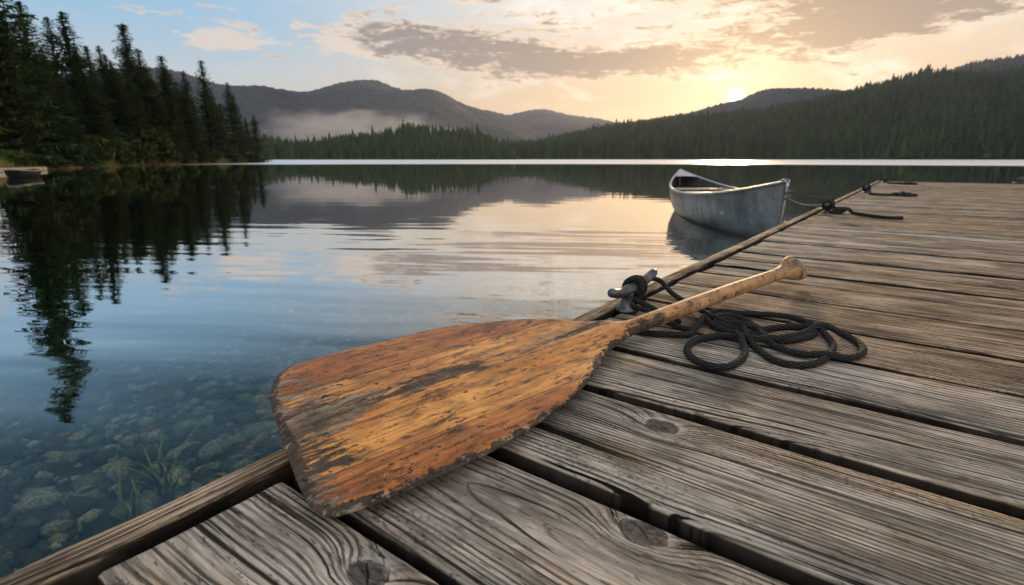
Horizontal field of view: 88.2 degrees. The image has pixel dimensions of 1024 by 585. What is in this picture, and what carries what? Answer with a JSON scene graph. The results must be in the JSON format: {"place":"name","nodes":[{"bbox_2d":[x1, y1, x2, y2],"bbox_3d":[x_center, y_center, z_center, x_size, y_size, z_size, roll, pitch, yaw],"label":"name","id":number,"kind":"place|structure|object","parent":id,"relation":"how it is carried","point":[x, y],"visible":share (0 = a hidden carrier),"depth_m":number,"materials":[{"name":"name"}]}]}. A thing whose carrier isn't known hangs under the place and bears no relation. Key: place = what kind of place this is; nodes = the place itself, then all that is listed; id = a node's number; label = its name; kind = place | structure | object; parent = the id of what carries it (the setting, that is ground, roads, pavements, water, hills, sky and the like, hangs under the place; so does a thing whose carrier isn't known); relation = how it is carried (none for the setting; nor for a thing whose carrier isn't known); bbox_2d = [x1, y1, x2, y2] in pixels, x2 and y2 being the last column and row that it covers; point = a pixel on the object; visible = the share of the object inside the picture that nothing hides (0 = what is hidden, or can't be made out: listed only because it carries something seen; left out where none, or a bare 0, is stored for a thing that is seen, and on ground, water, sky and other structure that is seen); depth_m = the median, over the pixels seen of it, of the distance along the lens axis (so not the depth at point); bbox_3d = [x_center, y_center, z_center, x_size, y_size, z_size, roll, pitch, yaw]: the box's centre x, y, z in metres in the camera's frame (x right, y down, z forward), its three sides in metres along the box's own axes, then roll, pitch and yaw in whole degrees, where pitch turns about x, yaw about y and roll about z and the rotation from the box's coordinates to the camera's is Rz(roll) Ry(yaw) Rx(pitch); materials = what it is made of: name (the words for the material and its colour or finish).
{"place":"outdoors","nodes":[
{"label":"outdoors","id":0,"kind":"place"},
{"bbox_2d":[0,156,261,168],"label":"grass","id":1,"kind":"structure","parent":0,"point":[5,163],"depth_m":52.55,"materials":[{"name":"green plant"}]},
{"bbox_2d":[48,148,264,168],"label":"shore","id":2,"kind":"structure","parent":0,"point":[145,164],"depth_m":59.98,"materials":[{"name":"brown soil"}]},
{"bbox_2d":[0,148,33,166],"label":"shore bush","id":3,"kind":"object","parent":2,"relation":"on","point":[22,156],"visible":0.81,"depth_m":31.29,"materials":[{"name":"green plant"}]},
{"bbox_2d":[0,167,46,171],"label":"jetty","id":4,"kind":"object","parent":2,"relation":"on","point":[42,168],"visible":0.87,"depth_m":30.31,"materials":[{"name":"brown wood"}]},
{"bbox_2d":[0,21,57,161],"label":"conifer tree","id":5,"kind":"object","parent":2,"relation":"on","point":[22,134],"visible":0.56,"depth_m":33.00,"materials":[{"name":"green plant"}]},
{"bbox_2d":[0,50,69,169],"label":"conifer tree","id":6,"kind":"object","parent":2,"relation":"on","point":[46,164],"visible":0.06,"depth_m":35.13,"materials":[{"name":"green plant"}]},
{"bbox_2d":[4,65,68,164],"bbox_3d":[-35.585,-13.180,37.534,4.971,8.250,5.090,12,18,39],"label":"conifer tree","id":7,"kind":"object","parent":2,"relation":"on","point":[43,125],"visible":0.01,"depth_m":38.76,"materials":[{"name":"green plant"}]},
{"bbox_2d":[9,71,67,162],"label":"conifer tree","id":8,"kind":"object","parent":2,"relation":"on","point":[36,127],"visible":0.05,"depth_m":36.51,"materials":[{"name":"green plant"}]},
{"bbox_2d":[0,0,77,165],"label":"conifer tree","id":9,"kind":"object","parent":2,"relation":"on","point":[7,101],"visible":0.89,"depth_m":32.74,"materials":[{"name":"green plant"}]},
{"bbox_2d":[1,17,82,162],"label":"conifer tree","id":10,"kind":"object","parent":2,"relation":"on","point":[64,151],"visible":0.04,"depth_m":39.02,"materials":[{"name":"green plant"}]},
{"bbox_2d":[11,0,78,141],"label":"conifer tree","id":11,"kind":"object","parent":2,"relation":"on","point":[29,26],"visible":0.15,"depth_m":42.54,"materials":[{"name":"green plant"}]},
{"bbox_2d":[33,149,62,163],"bbox_3d":[-32.492,-9.313,36.504,2.294,1.246,1.755,1,14,4],"label":"shore bush","id":12,"kind":"object","parent":2,"relation":"on","point":[52,154],"visible":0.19,"depth_m":36.56,"materials":[{"name":"green plant"}]},
{"bbox_2d":[10,39,107,167],"bbox_3d":[-34.604,-13.614,38.514,6.500,9.248,6.657,4,15,15],"label":"conifer tree","id":13,"kind":"object","parent":2,"relation":"on","point":[60,106],"visible":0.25,"depth_m":38.66,"materials":[{"name":"green plant"}]},
{"bbox_2d":[36,58,93,160],"bbox_3d":[-38.047,-14.880,43.335,4.720,8.572,5.096,4,15,14],"label":"conifer tree","id":14,"kind":"object","parent":2,"relation":"on","point":[66,112],"visible":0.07,"depth_m":43.60,"materials":[{"name":"green plant"}]},
{"bbox_2d":[38,16,95,132],"bbox_3d":[-43.696,-19.392,50.719,5.409,13.387,5.595,-5,15,-20],"label":"conifer tree","id":15,"kind":"object","parent":2,"relation":"on","point":[52,46],"visible":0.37,"depth_m":50.00,"materials":[{"name":"green plant"}]},
{"bbox_2d":[44,61,89,144],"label":"conifer tree","id":16,"kind":"object","parent":2,"relation":"on","point":[48,64],"visible":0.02,"depth_m":46.99,"materials":[{"name":"green plant"}]},
{"bbox_2d":[59,141,87,161],"bbox_3d":[-36.415,-11.503,43.618,4.398,2.045,3.647,2,14,6],"label":"shore bush","id":17,"kind":"object","parent":2,"relation":"on","point":[79,153],"visible":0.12,"depth_m":42.59,"materials":[{"name":"green plant"}]},
{"bbox_2d":[50,71,106,163],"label":"conifer tree","id":18,"kind":"object","parent":2,"relation":"on","point":[63,89],"visible":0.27,"depth_m":45.12,"materials":[{"name":"green plant"}]},
{"bbox_2d":[61,96,95,162],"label":"conifer tree","id":19,"kind":"object","parent":2,"relation":"on","point":[74,127],"visible":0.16,"depth_m":45.77,"materials":[{"name":"green plant"}]},
{"bbox_2d":[51,11,118,136],"bbox_3d":[-43.606,-20.310,52.754,5.714,14.514,6.094,1,14,4],"label":"conifer tree","id":20,"kind":"object","parent":2,"relation":"on","point":[62,29],"visible":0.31,"depth_m":51.41,"materials":[{"name":"green plant"}]},
{"bbox_2d":[85,145,112,164],"bbox_3d":[-37.650,-12.054,46.574,3.652,1.840,3.028,-5,15,-18],"label":"shore bush","id":21,"kind":"object","parent":2,"relation":"on","point":[103,156],"visible":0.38,"depth_m":47.37,"materials":[{"name":"green plant"}]},
{"bbox_2d":[82,46,116,124],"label":"conifer tree","id":22,"kind":"object","parent":2,"relation":"on","point":[87,52],"visible":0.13,"depth_m":57.36,"materials":[{"name":"green plant"}]},
{"bbox_2d":[62,41,137,162],"bbox_3d":[-42.110,-18.417,51.961,7.312,11.851,7.140,-7,16,-26],"label":"conifer tree","id":23,"kind":"object","parent":2,"relation":"on","point":[77,62],"visible":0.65,"depth_m":51.49,"materials":[{"name":"green plant"}]},
{"bbox_2d":[89,72,123,143],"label":"conifer tree","id":24,"kind":"object","parent":2,"relation":"on","point":[106,105],"visible":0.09,"depth_m":56.47,"materials":[{"name":"green plant"}]},
{"bbox_2d":[86,89,127,160],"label":"conifer tree","id":25,"kind":"object","parent":2,"relation":"on","point":[100,112],"visible":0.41,"depth_m":52.46,"materials":[{"name":"green plant"}]},
{"bbox_2d":[82,134,135,164],"bbox_3d":[-40.615,-14.061,51.702,4.788,3.220,6.534,-2,14,-8],"label":"shore bush","id":26,"kind":"object","parent":2,"relation":"on","point":[103,143],"visible":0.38,"depth_m":51.68,"materials":[{"name":"green plant"}]},
{"bbox_2d":[92,46,131,128],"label":"conifer tree","id":27,"kind":"object","parent":2,"relation":"on","point":[99,56],"visible":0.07,"depth_m":58.90,"materials":[{"name":"green plant"}]},
{"bbox_2d":[94,54,132,130],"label":"conifer tree","id":28,"kind":"object","parent":2,"relation":"on","point":[105,60],"visible":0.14,"depth_m":58.66,"materials":[{"name":"green plant"}]},
{"bbox_2d":[114,151,131,164],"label":"shore bush","id":29,"kind":"object","parent":2,"relation":"on","point":[128,157],"visible":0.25,"depth_m":54.47,"materials":[{"name":"green plant"}]},
{"bbox_2d":[100,61,160,164],"bbox_3d":[-43.535,-19.873,58.745,6.651,11.414,6.495,5,15,18],"label":"conifer tree","id":30,"kind":"object","parent":2,"relation":"on","point":[119,100],"visible":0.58,"depth_m":58.18,"materials":[{"name":"green plant"}]},
{"bbox_2d":[115,45,153,125],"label":"conifer tree","id":31,"kind":"object","parent":2,"relation":"on","point":[125,68],"visible":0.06,"depth_m":66.29,"materials":[{"name":"green plant"}]},
{"bbox_2d":[110,126,174,163],"bbox_3d":[-42.484,-16.749,60.220,7.658,4.358,10.450,-26,30,-60],"label":"shore bush","id":32,"kind":"object","parent":2,"relation":"on","point":[156,144],"visible":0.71,"depth_m":58.77,"materials":[{"name":"green plant"}]},
{"bbox_2d":[122,75,164,162],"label":"conifer tree","id":33,"kind":"object","parent":2,"relation":"on","point":[133,98],"visible":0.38,"depth_m":60.35,"materials":[{"name":"green plant"}]},
{"bbox_2d":[111,21,179,157],"bbox_3d":[-45.366,-23.793,63.513,8.231,16.264,8.612,6,15,22],"label":"conifer tree","id":34,"kind":"object","parent":2,"relation":"on","point":[127,52],"visible":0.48,"depth_m":62.84,"materials":[{"name":"green plant"}]},
{"bbox_2d":[132,50,166,106],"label":"conifer tree","id":35,"kind":"object","parent":2,"relation":"on","point":[138,60],"visible":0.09,"depth_m":67.84,"materials":[{"name":"green plant"}]},
{"bbox_2d":[128,63,176,160],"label":"conifer tree","id":36,"kind":"object","parent":2,"relation":"on","point":[137,75],"visible":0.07,"depth_m":65.68,"materials":[{"name":"green plant"}]},
{"bbox_2d":[138,68,188,159],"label":"conifer tree","id":37,"kind":"object","parent":2,"relation":"on","point":[154,103],"visible":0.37,"depth_m":65.62,"materials":[{"name":"green plant"}]},
{"bbox_2d":[152,90,185,161],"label":"conifer tree","id":38,"kind":"object","parent":2,"relation":"on","point":[161,99],"visible":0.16,"depth_m":67.81,"materials":[{"name":"green plant"}]},
{"bbox_2d":[162,146,176,163],"bbox_3d":[-42.856,-16.713,63.024,4.644,2.806,3.850,5,15,18],"label":"shore bush","id":39,"kind":"object","parent":2,"relation":"on","point":[171,155],"visible":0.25,"depth_m":63.45,"materials":[{"name":"green plant"}]},
{"bbox_2d":[166,150,182,162],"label":"shore bush","id":40,"kind":"object","parent":2,"relation":"on","point":[178,154],"visible":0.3,"depth_m":67.26,"materials":[{"name":"green plant"}]},
{"bbox_2d":[152,55,200,153],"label":"conifer tree","id":41,"kind":"object","parent":2,"relation":"on","point":[165,85],"visible":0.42,"depth_m":69.54,"materials":[{"name":"green plant"}]},
{"bbox_2d":[158,68,198,154],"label":"conifer tree","id":42,"kind":"object","parent":2,"relation":"on","point":[172,83],"visible":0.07,"depth_m":73.90,"materials":[{"name":"green plant"}]},
{"bbox_2d":[163,96,198,163],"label":"conifer tree","id":43,"kind":"object","parent":2,"relation":"on","point":[174,117],"visible":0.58,"depth_m":68.42,"materials":[{"name":"green plant"}]},
{"bbox_2d":[174,82,202,148],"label":"conifer tree","id":44,"kind":"object","parent":2,"relation":"on","point":[177,86],"visible":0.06,"depth_m":77.78,"materials":[{"name":"green plant"}]},
{"bbox_2d":[176,71,210,147],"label":"conifer tree","id":45,"kind":"object","parent":2,"relation":"on","point":[185,84],"visible":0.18,"depth_m":78.18,"materials":[{"name":"green plant"}]},
{"bbox_2d":[174,87,217,162],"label":"conifer tree","id":46,"kind":"object","parent":2,"relation":"on","point":[187,113],"visible":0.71,"depth_m":73.23,"materials":[{"name":"green plant"}]},
{"bbox_2d":[189,100,214,158],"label":"conifer tree","id":47,"kind":"object","parent":2,"relation":"on","point":[196,114],"visible":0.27,"depth_m":77.68,"materials":[{"name":"green plant"}]},
{"bbox_2d":[192,59,233,157],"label":"conifer tree","id":48,"kind":"object","parent":2,"relation":"on","point":[209,124],"visible":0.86,"depth_m":80.79,"materials":[{"name":"green plant"}]},
{"bbox_2d":[197,87,238,162],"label":"conifer tree","id":49,"kind":"object","parent":2,"relation":"on","point":[218,136],"visible":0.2,"depth_m":85.10,"materials":[{"name":"green plant"}]},
{"bbox_2d":[208,97,238,159],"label":"conifer tree","id":50,"kind":"object","parent":2,"relation":"on","point":[224,136],"visible":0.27,"depth_m":86.11,"materials":[{"name":"green plant"}]},
{"bbox_2d":[218,103,237,151],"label":"conifer tree","id":51,"kind":"object","parent":2,"relation":"on","point":[220,110],"visible":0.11,"depth_m":91.94,"materials":[{"name":"green plant"}]},
{"bbox_2d":[225,150,242,162],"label":"shore bush","id":52,"kind":"object","parent":2,"relation":"on","point":[237,155],"visible":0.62,"depth_m":88.43,"materials":[{"name":"green plant"}]},
{"bbox_2d":[220,82,254,161],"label":"conifer tree","id":53,"kind":"object","parent":2,"relation":"on","point":[230,109],"visible":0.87,"depth_m":90.47,"materials":[{"name":"green plant"}]},
{"bbox_2d":[227,96,251,159],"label":"conifer tree","id":54,"kind":"object","parent":2,"relation":"on","point":[234,112],"visible":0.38,"depth_m":95.60,"materials":[{"name":"green plant"}]},
{"bbox_2d":[238,126,252,156],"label":"conifer tree","id":55,"kind":"object","parent":2,"relation":"on","point":[245,142],"visible":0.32,"depth_m":97.29,"materials":[{"name":"green plant"}]},
{"bbox_2d":[242,118,257,154],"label":"conifer tree","id":56,"kind":"object","parent":2,"relation":"on","point":[247,131],"visible":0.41,"depth_m":100.11,"materials":[{"name":"green plant"}]},
{"bbox_2d":[244,153,261,162],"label":"shore bush","id":57,"kind":"object","parent":2,"relation":"on","point":[256,157],"visible":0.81,"depth_m":97.15,"materials":[{"name":"green plant"}]},
{"bbox_2d":[249,115,269,161],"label":"conifer tree","id":58,"kind":"object","parent":2,"relation":"on","point":[255,132],"visible":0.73,"depth_m":103.34,"materials":[{"name":"green plant"}]},
{"bbox_2d":[0,297,593,576],"bbox_3d":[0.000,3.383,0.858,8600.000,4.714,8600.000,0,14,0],"label":"lake bed","id":59,"kind":"object","parent":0,"point":[34,388],"visible":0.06,"depth_m":5.42,"materials":[{"name":"stone"}]},
{"bbox_2d":[112,472,141,523],"bbox_3d":[-1.670,0.882,2.298,0.112,0.218,0.148,-10,17,-33],"label":"water weed","id":60,"kind":"object","parent":59,"relation":"on","point":[124,510],"visible":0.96,"depth_m":2.30,"materials":[{"name":"green plant"}]},
{"bbox_2d":[114,421,202,502],"bbox_3d":[-1.512,0.779,2.359,0.315,0.355,0.420,5,15,20],"label":"water weed","id":61,"kind":"object","parent":59,"relation":"on","point":[168,485],"visible":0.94,"depth_m":2.35,"materials":[{"name":"green plant"}]},
{"bbox_2d":[0,297,611,578],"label":"stones","id":62,"kind":"object","parent":59,"relation":"on","point":[220,436],"visible":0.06,"depth_m":3.43,"materials":[{"name":"grey stone"}]},
{"bbox_2d":[67,67,548,142],"bbox_3d":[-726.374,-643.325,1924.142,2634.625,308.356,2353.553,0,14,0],"label":"mountain blue forested","id":63,"kind":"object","parent":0,"point":[356,106],"visible":0.45,"depth_m":1438.98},
{"bbox_2d":[277,135,520,159],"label":"headland","id":64,"kind":"structure","parent":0,"point":[446,158],"depth_m":414.17,"materials":[{"name":"green plant"}]},
{"bbox_2d":[209,119,516,159],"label":"headland forest","id":65,"kind":"object","parent":64,"relation":"on","point":[404,141],"visible":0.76,"depth_m":419.75,"materials":[{"name":"green plant"}]},
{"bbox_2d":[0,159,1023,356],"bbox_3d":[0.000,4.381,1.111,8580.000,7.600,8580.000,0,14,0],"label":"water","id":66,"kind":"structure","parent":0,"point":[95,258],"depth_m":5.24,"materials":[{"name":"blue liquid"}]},
{"bbox_2d":[3,168,41,177],"bbox_3d":[-19.644,-4.783,21.249,0.899,0.392,2.232,-5,15,-21],"label":"rowing boat","id":67,"kind":"object","parent":66,"relation":"on","point":[22,173],"visible":0.85,"depth_m":20.64,"materials":[{"name":"paint"}]},
{"bbox_2d":[0,181,1023,584],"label":"dock","id":68,"kind":"object","parent":66,"relation":"in","point":[894,455],"visible":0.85,"depth_m":0.56,"materials":[{"name":"brown wood"}]},
{"bbox_2d":[270,256,806,517],"bbox_3d":[0.242,0.040,0.990,1.349,0.058,0.311,-13,25,-40],"label":"canoe paddle","id":69,"kind":"object","parent":68,"relation":"on","point":[365,426],"visible":1,"depth_m":0.66,"materials":[{"name":"brown wood"}]},
{"bbox_2d":[607,269,657,313],"bbox_3d":[0.270,-0.002,1.167,0.048,0.070,0.234,11,18,36],"label":"dock cleat","id":70,"kind":"object","parent":68,"relation":"on","point":[626,293],"visible":0.81,"depth_m":1.13,"materials":[{"name":"metal"}]},
{"bbox_2d":[621,275,867,370],"bbox_3d":[0.395,0.030,1.040,0.361,0.070,0.493,-6,16,-23],"label":"mooring rope","id":71,"kind":"object","parent":68,"relation":"on","point":[732,324],"visible":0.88,"depth_m":0.96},
{"bbox_2d":[822,203,830,213],"bbox_3d":[1.910,-0.513,3.191,0.055,0.067,0.197,11,18,36],"label":"dock cleat","id":72,"kind":"object","parent":68,"relation":"on","point":[826,205],"visible":0.7,"depth_m":3.17,"materials":[{"name":"metal"}]},
{"bbox_2d":[821,199,903,219],"bbox_3d":[2.012,-0.483,3.039,0.134,0.083,0.462,-7,16,-26],"label":"mooring rope","id":73,"kind":"object","parent":68,"relation":"on","point":[837,210],"visible":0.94,"depth_m":3.11,"materials":[{"name":"black fabric"}]},
{"bbox_2d":[862,184,917,196],"bbox_3d":[3.372,-0.932,4.802,0.287,0.087,0.594,-4,15,-16],"label":"mooring rope","id":74,"kind":"object","parent":68,"relation":"on","point":[905,194],"visible":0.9,"depth_m":4.66,"materials":[{"name":"black fabric"}]},
{"bbox_2d":[882,176,917,184],"bbox_3d":[5.058,-1.479,6.961,0.206,0.087,0.615,0,14,0],"label":"mooring rope","id":75,"kind":"object","parent":68,"relation":"on","point":[904,183],"visible":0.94,"depth_m":6.81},
{"bbox_2d":[1012,177,1023,182],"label":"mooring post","id":76,"kind":"object","parent":68,"relation":"on","point":[1020,179],"visible":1,"depth_m":7.08,"materials":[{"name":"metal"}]},
{"bbox_2d":[669,169,790,239],"bbox_3d":[2.455,-1.132,6.420,0.908,0.650,4.496,2,14,6],"label":"canoe","id":77,"kind":"object","parent":66,"relation":"on","point":[746,213],"visible":0.87,"depth_m":5.02,"materials":[{"name":"metal"}]},
{"bbox_2d":[784,190,820,206],"bbox_3d":[2.041,-0.643,3.705,0.052,0.087,1.149,4,15,16],"label":"painter line","id":78,"kind":"object","parent":77,"relation":"attached to","point":[792,201],"visible":0.94,"depth_m":3.97,"materials":[{"name":"fabric"}]},
{"bbox_2d":[0,0,1023,122],"label":"sky","id":79,"kind":"structure","parent":0,"point":[622,60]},
{"bbox_2d":[506,109,614,137],"bbox_3d":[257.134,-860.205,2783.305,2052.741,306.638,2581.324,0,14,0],"label":"distant hill","id":80,"kind":"structure","parent":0,"point":[546,122],"depth_m":2449.39,"materials":[{"name":"grey"}]},
{"bbox_2d":[620,87,844,123],"bbox_3d":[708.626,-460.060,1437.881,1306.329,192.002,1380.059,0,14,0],"label":"ridge below the sun","id":81,"kind":"structure","parent":0,"point":[764,98],"depth_m":1300.72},
{"bbox_2d":[663,87,1023,159],"bbox_3d":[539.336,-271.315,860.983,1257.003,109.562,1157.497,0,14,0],"label":"hillside","id":82,"kind":"structure","parent":0,"point":[926,158],"depth_m":420.07,"materials":[{"name":"green plant"}]},
{"bbox_2d":[504,64,1023,158],"bbox_3d":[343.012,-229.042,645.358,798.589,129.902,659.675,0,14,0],"label":"hillside forest","id":83,"kind":"object","parent":82,"relation":"on","point":[953,116],"visible":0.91,"depth_m":508.43,"materials":[{"name":"green plant"}]},
{"bbox_2d":[948,54,1023,73],"bbox_3d":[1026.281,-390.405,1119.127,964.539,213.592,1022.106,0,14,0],"label":"hill dark summit","id":84,"kind":"structure","parent":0,"point":[1000,63],"depth_m":1021.89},
{"label":"dock cleat","id":85,"kind":"object","parent":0,"visible":0},
{"bbox_2d":[792,179,883,198],"bbox_3d":[3.651,-1.119,5.728,0.011,0.159,4.224,13,19,41],"label":"mooring line","id":86,"kind":"object","parent":85,"relation":"attached to","point":[821,197],"visible":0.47,"depth_m":4.83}
]}

